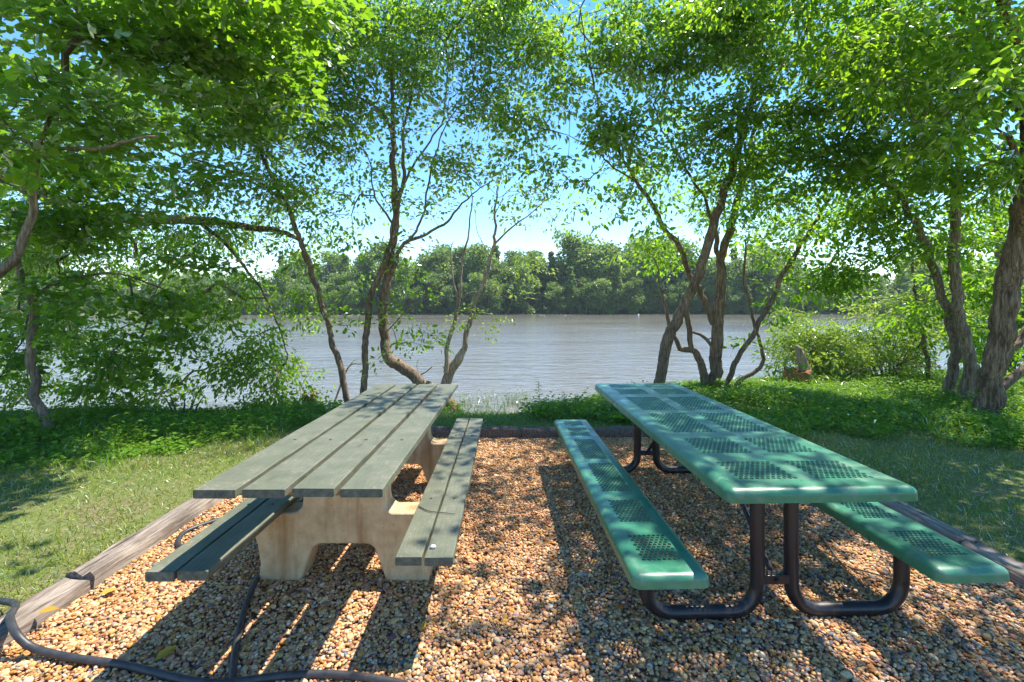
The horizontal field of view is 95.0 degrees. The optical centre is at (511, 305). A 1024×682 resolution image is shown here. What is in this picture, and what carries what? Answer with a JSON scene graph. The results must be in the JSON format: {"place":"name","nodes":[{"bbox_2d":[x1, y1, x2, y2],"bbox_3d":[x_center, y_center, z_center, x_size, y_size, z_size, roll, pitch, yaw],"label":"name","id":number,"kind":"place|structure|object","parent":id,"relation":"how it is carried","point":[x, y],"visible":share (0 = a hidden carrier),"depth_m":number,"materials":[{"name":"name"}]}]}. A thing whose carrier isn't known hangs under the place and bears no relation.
{"place":"outdoors","nodes":[
{"label":"outdoors","id":0,"kind":"place"},
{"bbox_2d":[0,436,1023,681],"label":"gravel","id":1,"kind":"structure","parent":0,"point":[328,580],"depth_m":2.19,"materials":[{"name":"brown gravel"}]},
{"bbox_2d":[175,499,302,547],"bbox_3d":[-1.790,1.410,3.075,0.409,0.028,0.797,0,0,17],"label":"hose","id":2,"kind":"object","parent":1,"relation":"on","point":[178,543],"visible":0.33,"depth_m":2.94,"materials":[{"name":"black rubber"}]},
{"bbox_2d":[228,570,259,681],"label":"hose","id":3,"kind":"object","parent":1,"relation":"on","point":[232,672],"visible":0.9,"depth_m":2.02,"materials":[{"name":"black rubber"}]},
{"bbox_2d":[554,383,1009,619],"bbox_3d":[1.172,1.067,3.050,1.509,0.718,2.484,0,0,-2],"label":"metal picnic table","id":4,"kind":"object","parent":1,"relation":"on","point":[726,453],"visible":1,"depth_m":2.14,"materials":[{"name":"green metal"}]},
{"bbox_2d":[0,314,1023,414],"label":"water","id":5,"kind":"structure","parent":0,"point":[568,354],"depth_m":18.56,"materials":[{"name":"grey liquid"}]},
{"bbox_2d":[0,306,1023,616],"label":"ground","id":6,"kind":"structure","parent":0,"point":[166,486],"depth_m":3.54,"materials":[{"name":"green plant"}]},
{"bbox_2d":[0,578,89,646],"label":"landscape timber","id":7,"kind":"object","parent":6,"relation":"on","point":[63,593],"visible":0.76,"depth_m":2.16,"materials":[{"name":"brown wood"}]},
{"bbox_2d":[0,52,230,385],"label":"shoreline tree","id":8,"kind":"object","parent":6,"relation":"on","point":[148,106],"visible":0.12,"depth_m":8.50,"materials":[{"name":"green plant"}]},
{"bbox_2d":[0,116,256,436],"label":"maple tree","id":9,"kind":"object","parent":6,"relation":"on","point":[60,223],"visible":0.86,"depth_m":5.39,"materials":[{"name":"green plant"}]},
{"bbox_2d":[114,266,154,309],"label":"distant tree","id":10,"kind":"object","parent":6,"relation":"on","point":[137,275],"visible":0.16,"depth_m":111.76,"materials":[{"name":"green plant"}]},
{"bbox_2d":[65,497,223,589],"bbox_3d":[-2.191,1.413,3.557,0.160,0.154,2.400,0,0,0],"label":"landscape timber","id":11,"kind":"object","parent":6,"relation":"on","point":[97,570],"visible":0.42,"depth_m":2.69,"materials":[{"name":"wood"}]},
{"bbox_2d":[91,394,204,418],"bbox_3d":[-4.421,1.539,6.316,2.813,0.748,1.223,0,0,-13],"label":"broadleaf shrub","id":12,"kind":"object","parent":6,"relation":"on","point":[154,407],"visible":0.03,"depth_m":6.18,"materials":[{"name":"green plant"}]},
{"bbox_2d":[0,132,363,412],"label":"leaning tree","id":13,"kind":"object","parent":6,"relation":"on","point":[250,361],"visible":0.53,"depth_m":7.14,"materials":[{"name":"green plant"}]},
{"bbox_2d":[0,0,373,277],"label":"maple tree","id":14,"kind":"object","parent":6,"relation":"on","point":[153,37],"visible":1,"depth_m":4.22,"materials":[{"name":"green plant"}]},
{"bbox_2d":[220,269,250,299],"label":"distant tree","id":15,"kind":"object","parent":6,"relation":"on","point":[231,277],"visible":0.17,"depth_m":102.98,"materials":[{"name":"green plant"}]},
{"bbox_2d":[110,0,401,402],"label":"leaning tree","id":16,"kind":"object","parent":6,"relation":"on","point":[312,136],"visible":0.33,"depth_m":6.96,"materials":[{"name":"green plant"}]},
{"bbox_2d":[266,266,299,310],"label":"distant tree","id":17,"kind":"object","parent":6,"relation":"on","point":[280,283],"visible":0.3,"depth_m":103.27,"materials":[{"name":"green plant"}]},
{"bbox_2d":[283,283,303,313],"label":"distant tree","id":18,"kind":"object","parent":6,"relation":"on","point":[292,300],"visible":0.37,"depth_m":99.12,"materials":[{"name":"green plant"}]},
{"bbox_2d":[279,251,315,280],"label":"distant tree","id":19,"kind":"object","parent":6,"relation":"on","point":[299,267],"visible":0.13,"depth_m":107.11,"materials":[{"name":"green plant"}]},
{"bbox_2d":[298,284,316,313],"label":"distant tree","id":20,"kind":"object","parent":6,"relation":"on","point":[309,289],"visible":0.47,"depth_m":98.63,"materials":[{"name":"green plant"}]},
{"bbox_2d":[145,384,482,583],"bbox_3d":[-0.831,1.105,3.072,1.187,0.789,2.496,0,0,0],"label":"wood picnic table","id":21,"kind":"object","parent":6,"relation":"on","point":[339,468],"visible":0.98,"depth_m":2.42,"materials":[{"name":"green paint"}]},
{"bbox_2d":[293,385,334,406],"bbox_3d":[-2.861,1.446,6.808,0.570,0.582,0.511,0,0,0],"label":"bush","id":22,"kind":"object","parent":6,"relation":"on","point":[313,395],"visible":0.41,"depth_m":6.84,"materials":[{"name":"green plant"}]},
{"bbox_2d":[306,249,352,307],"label":"distant tree","id":23,"kind":"object","parent":6,"relation":"on","point":[332,265],"visible":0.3,"depth_m":107.49,"materials":[{"name":"green plant"}]},
{"bbox_2d":[326,289,343,314],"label":"distant tree","id":24,"kind":"object","parent":6,"relation":"on","point":[332,292],"visible":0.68,"depth_m":96.57,"materials":[{"name":"green plant"}]},
{"bbox_2d":[323,273,351,310],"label":"distant tree","id":25,"kind":"object","parent":6,"relation":"on","point":[334,282],"visible":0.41,"depth_m":102.15,"materials":[{"name":"green plant"}]},
{"bbox_2d":[339,280,360,314],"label":"distant tree","id":26,"kind":"object","parent":6,"relation":"on","point":[349,286],"visible":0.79,"depth_m":96.91,"materials":[{"name":"green plant"}]},
{"bbox_2d":[340,255,378,310],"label":"distant tree","id":27,"kind":"object","parent":6,"relation":"on","point":[354,274],"visible":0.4,"depth_m":102.46,"materials":[{"name":"green plant"}]},
{"bbox_2d":[362,285,379,313],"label":"distant tree","id":28,"kind":"object","parent":6,"relation":"on","point":[374,307],"visible":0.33,"depth_m":98.78,"materials":[{"name":"green plant"}]},
{"bbox_2d":[358,240,414,308],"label":"distant tree","id":29,"kind":"object","parent":6,"relation":"on","point":[375,251],"visible":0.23,"depth_m":102.10,"materials":[{"name":"green plant"}]},
{"bbox_2d":[377,276,405,313],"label":"distant tree","id":30,"kind":"object","parent":6,"relation":"on","point":[391,291],"visible":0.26,"depth_m":99.50,"materials":[{"name":"green plant"}]},
{"bbox_2d":[388,278,412,313],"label":"distant tree","id":31,"kind":"object","parent":6,"relation":"on","point":[400,283],"visible":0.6,"depth_m":99.99,"materials":[{"name":"green plant"}]},
{"bbox_2d":[408,285,428,313],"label":"distant tree","id":32,"kind":"object","parent":6,"relation":"on","point":[416,306],"visible":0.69,"depth_m":100.81,"materials":[{"name":"green plant"}]},
{"bbox_2d":[260,0,577,410],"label":"shoreline tree","id":33,"kind":"object","parent":6,"relation":"on","point":[416,54],"visible":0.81,"depth_m":7.03,"materials":[{"name":"green plant"}]},
{"bbox_2d":[410,257,435,308],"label":"distant tree","id":34,"kind":"object","parent":6,"relation":"on","point":[423,265],"visible":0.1,"depth_m":106.72,"materials":[{"name":"green plant"}]},
{"bbox_2d":[418,247,457,310],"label":"distant tree","id":35,"kind":"object","parent":6,"relation":"on","point":[439,258],"visible":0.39,"depth_m":105.17,"materials":[{"name":"green plant"}]},
{"bbox_2d":[422,272,455,312],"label":"distant tree","id":36,"kind":"object","parent":6,"relation":"on","point":[436,306],"visible":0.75,"depth_m":101.56,"materials":[{"name":"green plant"}]},
{"bbox_2d":[421,243,459,302],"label":"distant tree","id":37,"kind":"object","parent":6,"relation":"on","point":[447,246],"visible":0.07,"depth_m":111.09,"materials":[{"name":"green plant"}]},
{"bbox_2d":[443,288,456,314],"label":"distant tree","id":38,"kind":"object","parent":6,"relation":"on","point":[449,296],"visible":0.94,"depth_m":100.45,"materials":[{"name":"green plant"}]},
{"bbox_2d":[446,267,473,305],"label":"distant tree","id":39,"kind":"object","parent":6,"relation":"on","point":[455,274],"visible":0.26,"depth_m":105.18,"materials":[{"name":"green plant"}]},
{"bbox_2d":[454,282,472,314],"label":"distant tree","id":40,"kind":"object","parent":6,"relation":"on","point":[463,300],"visible":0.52,"depth_m":99.40,"materials":[{"name":"green plant"}]},
{"bbox_2d":[450,244,483,288],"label":"distant tree","id":41,"kind":"object","parent":6,"relation":"on","point":[457,252],"visible":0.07,"depth_m":109.58,"materials":[{"name":"green plant"}]},
{"bbox_2d":[431,426,520,438],"bbox_3d":[-1.080,1.407,5.129,2.354,0.165,0.163,0,0,0],"label":"landscape timber","id":42,"kind":"object","parent":6,"relation":"on","point":[495,432],"visible":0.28,"depth_m":5.06,"materials":[{"name":"brown wood"}]},
{"bbox_2d":[457,241,497,308],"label":"distant tree","id":43,"kind":"object","parent":6,"relation":"on","point":[475,260],"visible":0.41,"depth_m":104.86,"materials":[{"name":"green plant"}]},
{"bbox_2d":[465,272,493,314],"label":"distant tree","id":44,"kind":"object","parent":6,"relation":"on","point":[475,280],"visible":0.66,"depth_m":98.95,"materials":[{"name":"green plant"}]},
{"bbox_2d":[480,280,504,314],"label":"distant tree","id":45,"kind":"object","parent":6,"relation":"on","point":[493,300],"visible":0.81,"depth_m":100.14,"materials":[{"name":"green plant"}]},
{"bbox_2d":[488,260,515,306],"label":"distant tree","id":46,"kind":"object","parent":6,"relation":"on","point":[502,272],"visible":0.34,"depth_m":107.22,"materials":[{"name":"green plant"}]},
{"bbox_2d":[440,166,570,413],"bbox_3d":[-0.163,-0.135,7.179,2.167,4.146,1.448,0,0,0],"label":"dying tree","id":47,"kind":"object","parent":6,"relation":"on","point":[451,367],"visible":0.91,"depth_m":7.41,"materials":[{"name":"green plant"}]},
{"bbox_2d":[498,283,513,312],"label":"distant tree","id":48,"kind":"object","parent":6,"relation":"on","point":[507,307],"visible":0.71,"depth_m":103.32,"materials":[{"name":"green plant"}]},
{"bbox_2d":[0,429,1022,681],"bbox_3d":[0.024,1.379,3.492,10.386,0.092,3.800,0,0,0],"label":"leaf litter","id":49,"kind":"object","parent":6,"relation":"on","point":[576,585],"visible":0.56,"depth_m":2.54,"materials":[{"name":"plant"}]},
{"bbox_2d":[0,366,1023,472],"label":"ground cover","id":50,"kind":"object","parent":6,"relation":"on","point":[817,413],"visible":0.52,"depth_m":5.66,"materials":[{"name":"green plant"}]},
{"bbox_2d":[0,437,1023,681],"bbox_3d":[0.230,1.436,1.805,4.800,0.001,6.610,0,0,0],"label":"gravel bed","id":51,"kind":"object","parent":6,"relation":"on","point":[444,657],"visible":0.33,"depth_m":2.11,"materials":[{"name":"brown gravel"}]},
{"bbox_2d":[0,597,408,681],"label":"hose","id":52,"kind":"object","parent":51,"relation":"on","point":[20,638],"visible":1,"depth_m":1.80,"materials":[{"name":"black rubber"}]},
{"bbox_2d":[501,249,526,279],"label":"distant tree","id":53,"kind":"object","parent":6,"relation":"on","point":[508,254],"visible":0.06,"depth_m":112.26,"materials":[{"name":"green plant"}]},
{"bbox_2d":[501,254,537,309],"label":"distant tree","id":54,"kind":"object","parent":6,"relation":"on","point":[519,258],"visible":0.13,"depth_m":108.24,"materials":[{"name":"green plant"}]},
{"bbox_2d":[500,262,541,313],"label":"distant tree","id":55,"kind":"object","parent":6,"relation":"on","point":[523,307],"visible":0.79,"depth_m":102.59,"materials":[{"name":"green plant"}]},
{"bbox_2d":[521,250,548,304],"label":"distant tree","id":56,"kind":"object","parent":6,"relation":"on","point":[536,253],"visible":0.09,"depth_m":112.68,"materials":[{"name":"green plant"}]},
{"bbox_2d":[530,284,542,312],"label":"distant tree","id":57,"kind":"object","parent":6,"relation":"on","point":[537,304],"visible":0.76,"depth_m":106.26,"materials":[{"name":"green plant"}]},
{"bbox_2d":[523,254,551,308],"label":"distant tree","id":58,"kind":"object","parent":6,"relation":"on","point":[541,269],"visible":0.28,"depth_m":109.23,"materials":[{"name":"green plant"}]},
{"bbox_2d":[542,251,559,309],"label":"distant tree","id":59,"kind":"object","parent":6,"relation":"on","point":[552,276],"visible":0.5,"depth_m":110.07,"materials":[{"name":"green plant"}]},
{"bbox_2d":[544,281,567,313],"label":"distant tree","id":60,"kind":"object","parent":6,"relation":"on","point":[550,294],"visible":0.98,"depth_m":103.99,"materials":[{"name":"green plant"}]},
{"bbox_2d":[542,228,595,304],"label":"distant tree","id":61,"kind":"object","parent":6,"relation":"on","point":[574,244],"visible":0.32,"depth_m":110.69,"materials":[{"name":"green plant"}]},
{"bbox_2d":[562,266,582,313],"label":"distant tree","id":62,"kind":"object","parent":6,"relation":"on","point":[568,293],"visible":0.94,"depth_m":104.45,"materials":[{"name":"green plant"}]},
{"bbox_2d":[554,252,591,310],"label":"distant tree","id":63,"kind":"object","parent":6,"relation":"on","point":[566,266],"visible":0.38,"depth_m":108.76,"materials":[{"name":"green plant"}]},
{"bbox_2d":[521,426,649,438],"bbox_3d":[1.426,1.407,5.123,2.664,0.165,0.166,0,0,0],"label":"landscape timber","id":64,"kind":"object","parent":6,"relation":"on","point":[551,432],"visible":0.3,"depth_m":5.05,"materials":[{"name":"brown wood"}]},
{"bbox_2d":[573,277,597,313],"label":"distant tree","id":65,"kind":"object","parent":6,"relation":"on","point":[583,288],"visible":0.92,"depth_m":103.30,"materials":[{"name":"green plant"}]},
{"bbox_2d":[567,233,621,275],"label":"distant tree","id":66,"kind":"object","parent":6,"relation":"on","point":[608,246],"visible":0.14,"depth_m":110.59,"materials":[{"name":"green plant"}]},
{"bbox_2d":[575,249,614,311],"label":"distant tree","id":67,"kind":"object","parent":6,"relation":"on","point":[594,260],"visible":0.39,"depth_m":106.95,"materials":[{"name":"green plant"}]},
{"bbox_2d":[583,278,616,313],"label":"distant tree","id":68,"kind":"object","parent":6,"relation":"on","point":[602,292],"visible":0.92,"depth_m":101.36,"materials":[{"name":"green plant"}]},
{"bbox_2d":[587,248,625,305],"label":"distant tree","id":69,"kind":"object","parent":6,"relation":"on","point":[598,275],"visible":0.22,"depth_m":107.68,"materials":[{"name":"green plant"}]},
{"bbox_2d":[604,263,625,313],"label":"distant tree","id":70,"kind":"object","parent":6,"relation":"on","point":[616,300],"visible":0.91,"depth_m":102.63,"materials":[{"name":"green plant"}]},
{"bbox_2d":[611,244,649,309],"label":"distant tree","id":71,"kind":"object","parent":6,"relation":"on","point":[625,248],"visible":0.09,"depth_m":111.44,"materials":[{"name":"green plant"}]},
{"bbox_2d":[619,265,645,309],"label":"distant tree","id":72,"kind":"object","parent":6,"relation":"on","point":[631,272],"visible":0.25,"depth_m":106.11,"materials":[{"name":"green plant"}]},
{"bbox_2d":[620,277,645,313],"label":"distant tree","id":73,"kind":"object","parent":6,"relation":"on","point":[636,297],"visible":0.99,"depth_m":102.32,"materials":[{"name":"green plant"}]},
{"bbox_2d":[622,247,671,311],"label":"distant tree","id":74,"kind":"object","parent":6,"relation":"on","point":[652,283],"visible":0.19,"depth_m":105.75,"materials":[{"name":"green plant"}]},
{"bbox_2d":[638,284,656,313],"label":"distant tree","id":75,"kind":"object","parent":6,"relation":"on","point":[649,301],"visible":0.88,"depth_m":104.03,"materials":[{"name":"green plant"}]},
{"bbox_2d":[651,270,666,312],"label":"distant tree","id":76,"kind":"object","parent":6,"relation":"on","point":[658,306],"visible":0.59,"depth_m":105.01,"materials":[{"name":"green plant"}]},
{"bbox_2d":[633,237,692,310],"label":"distant tree","id":77,"kind":"object","parent":6,"relation":"on","point":[673,278],"visible":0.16,"depth_m":107.13,"materials":[{"name":"green plant"}]},
{"bbox_2d":[660,284,681,313],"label":"distant tree","id":78,"kind":"object","parent":6,"relation":"on","point":[671,295],"visible":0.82,"depth_m":103.90,"materials":[{"name":"green plant"}]},
{"bbox_2d":[672,280,696,313],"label":"distant tree","id":79,"kind":"object","parent":6,"relation":"on","point":[681,286],"visible":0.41,"depth_m":103.93,"materials":[{"name":"green plant"}]},
{"bbox_2d":[666,238,709,310],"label":"distant tree","id":80,"kind":"object","parent":6,"relation":"on","point":[688,252],"visible":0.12,"depth_m":108.03,"materials":[{"name":"green plant"}]},
{"bbox_2d":[703,284,715,308],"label":"distant tree","id":81,"kind":"object","parent":6,"relation":"on","point":[710,289],"visible":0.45,"depth_m":103.92,"materials":[{"name":"green plant"}]},
{"bbox_2d":[687,256,736,310],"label":"distant tree","id":82,"kind":"object","parent":6,"relation":"on","point":[711,270],"visible":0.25,"depth_m":105.36,"materials":[{"name":"green plant"}]},
{"bbox_2d":[473,0,953,386],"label":"multi stem tree","id":83,"kind":"object","parent":6,"relation":"on","point":[743,30],"visible":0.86,"depth_m":7.01,"materials":[{"name":"green plant"}]},
{"bbox_2d":[710,258,757,312],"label":"distant tree","id":84,"kind":"object","parent":6,"relation":"on","point":[734,269],"visible":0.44,"depth_m":103.54,"materials":[{"name":"green plant"}]},
{"bbox_2d":[725,287,745,314],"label":"distant tree","id":85,"kind":"object","parent":6,"relation":"on","point":[730,299],"visible":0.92,"depth_m":100.97,"materials":[{"name":"green plant"}]},
{"bbox_2d":[741,285,755,314],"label":"distant tree","id":86,"kind":"object","parent":6,"relation":"on","point":[746,309],"visible":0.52,"depth_m":100.28,"materials":[{"name":"green plant"}]},
{"bbox_2d":[754,289,769,312],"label":"distant tree","id":87,"kind":"object","parent":6,"relation":"on","point":[759,295],"visible":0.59,"depth_m":101.78,"materials":[{"name":"green plant"}]},
{"bbox_2d":[736,246,788,309],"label":"distant tree","id":88,"kind":"object","parent":6,"relation":"on","point":[757,272],"visible":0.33,"depth_m":104.80,"materials":[{"name":"green plant"}]},
{"bbox_2d":[765,281,788,313],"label":"distant tree","id":89,"kind":"object","parent":6,"relation":"on","point":[771,292],"visible":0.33,"depth_m":100.49,"materials":[{"name":"green plant"}]},
{"bbox_2d":[771,264,811,311],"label":"distant tree","id":90,"kind":"object","parent":6,"relation":"on","point":[794,271],"visible":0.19,"depth_m":103.77,"materials":[{"name":"green plant"}]},
{"bbox_2d":[782,345,812,383],"bbox_3d":[5.186,1.100,8.514,0.528,0.769,0.512,0,0,32],"label":"tree stump","id":91,"kind":"object","parent":6,"relation":"on","point":[801,359],"visible":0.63,"depth_m":8.46,"materials":[{"name":"brown wood"}]},
{"bbox_2d":[804,290,827,313],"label":"distant tree","id":92,"kind":"object","parent":6,"relation":"on","point":[817,308],"visible":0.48,"depth_m":100.86,"materials":[{"name":"green plant"}]},
{"bbox_2d":[750,305,916,379],"bbox_3d":[6.262,0.870,9.166,3.345,1.809,2.148,0,0,0],"label":"willow shrub","id":93,"kind":"object","parent":6,"relation":"on","point":[820,363],"visible":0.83,"depth_m":8.96,"materials":[{"name":"green plant"}]},
{"bbox_2d":[867,279,887,310],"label":"distant tree","id":94,"kind":"object","parent":6,"relation":"on","point":[882,292],"visible":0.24,"depth_m":103.12,"materials":[{"name":"green plant"}]},
{"bbox_2d":[766,20,998,396],"bbox_3d":[5.267,-0.982,6.731,3.028,5.308,2.734,0,0,0],"label":"slender tree","id":95,"kind":"object","parent":6,"relation":"on","point":[874,229],"visible":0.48,"depth_m":6.84,"materials":[{"name":"green plant"}]},
{"bbox_2d":[842,313,942,379],"bbox_3d":[7.382,0.889,9.326,2.583,1.505,1.483,0,0,-21],"label":"willow shrub","id":96,"kind":"object","parent":6,"relation":"on","point":[893,349],"visible":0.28,"depth_m":9.20,"materials":[{"name":"green plant"}]},
{"bbox_2d":[776,0,1023,415],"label":"thick tree","id":97,"kind":"object","parent":6,"relation":"on","point":[1002,73],"visible":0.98,"depth_m":4.97,"materials":[{"name":"green plant"}]},
{"bbox_2d":[889,273,919,307],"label":"distant tree","id":98,"kind":"object","parent":6,"relation":"on","point":[902,285],"visible":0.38,"depth_m":101.87,"materials":[{"name":"green plant"}]},
{"bbox_2d":[814,0,1023,402],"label":"slender tree","id":99,"kind":"object","parent":6,"relation":"on","point":[957,238],"visible":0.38,"depth_m":6.76,"materials":[{"name":"green plant"}]},
{"bbox_2d":[824,246,1023,378],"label":"sapling","id":100,"kind":"object","parent":6,"relation":"on","point":[927,361],"visible":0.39,"depth_m":8.69,"materials":[{"name":"green plant"}]},
{"bbox_2d":[909,262,949,301],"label":"distant tree","id":101,"kind":"object","parent":6,"relation":"on","point":[921,270],"visible":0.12,"depth_m":104.64,"materials":[{"name":"green plant"}]},
{"bbox_2d":[879,502,981,543],"bbox_3d":[2.648,1.417,3.873,0.165,0.145,2.320,0,0,0],"label":"landscape timber","id":102,"kind":"object","parent":6,"relation":"on","point":[956,535],"visible":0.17,"depth_m":2.94,"materials":[{"name":"wood"}]},
{"bbox_2d":[911,106,1023,371],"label":"shoreline tree","id":103,"kind":"object","parent":6,"relation":"on","point":[1020,324],"visible":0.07,"depth_m":10.40,"materials":[{"name":"green plant"}]},
{"bbox_2d":[960,540,1023,587],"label":"landscape timber","id":104,"kind":"object","parent":6,"relation":"on","point":[1014,567],"visible":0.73,"depth_m":2.52,"materials":[{"name":"wood"}]},
{"bbox_2d":[0,0,1023,290],"label":"sky","id":105,"kind":"structure","parent":0,"point":[455,232],"materials":[{"name":"blue"}]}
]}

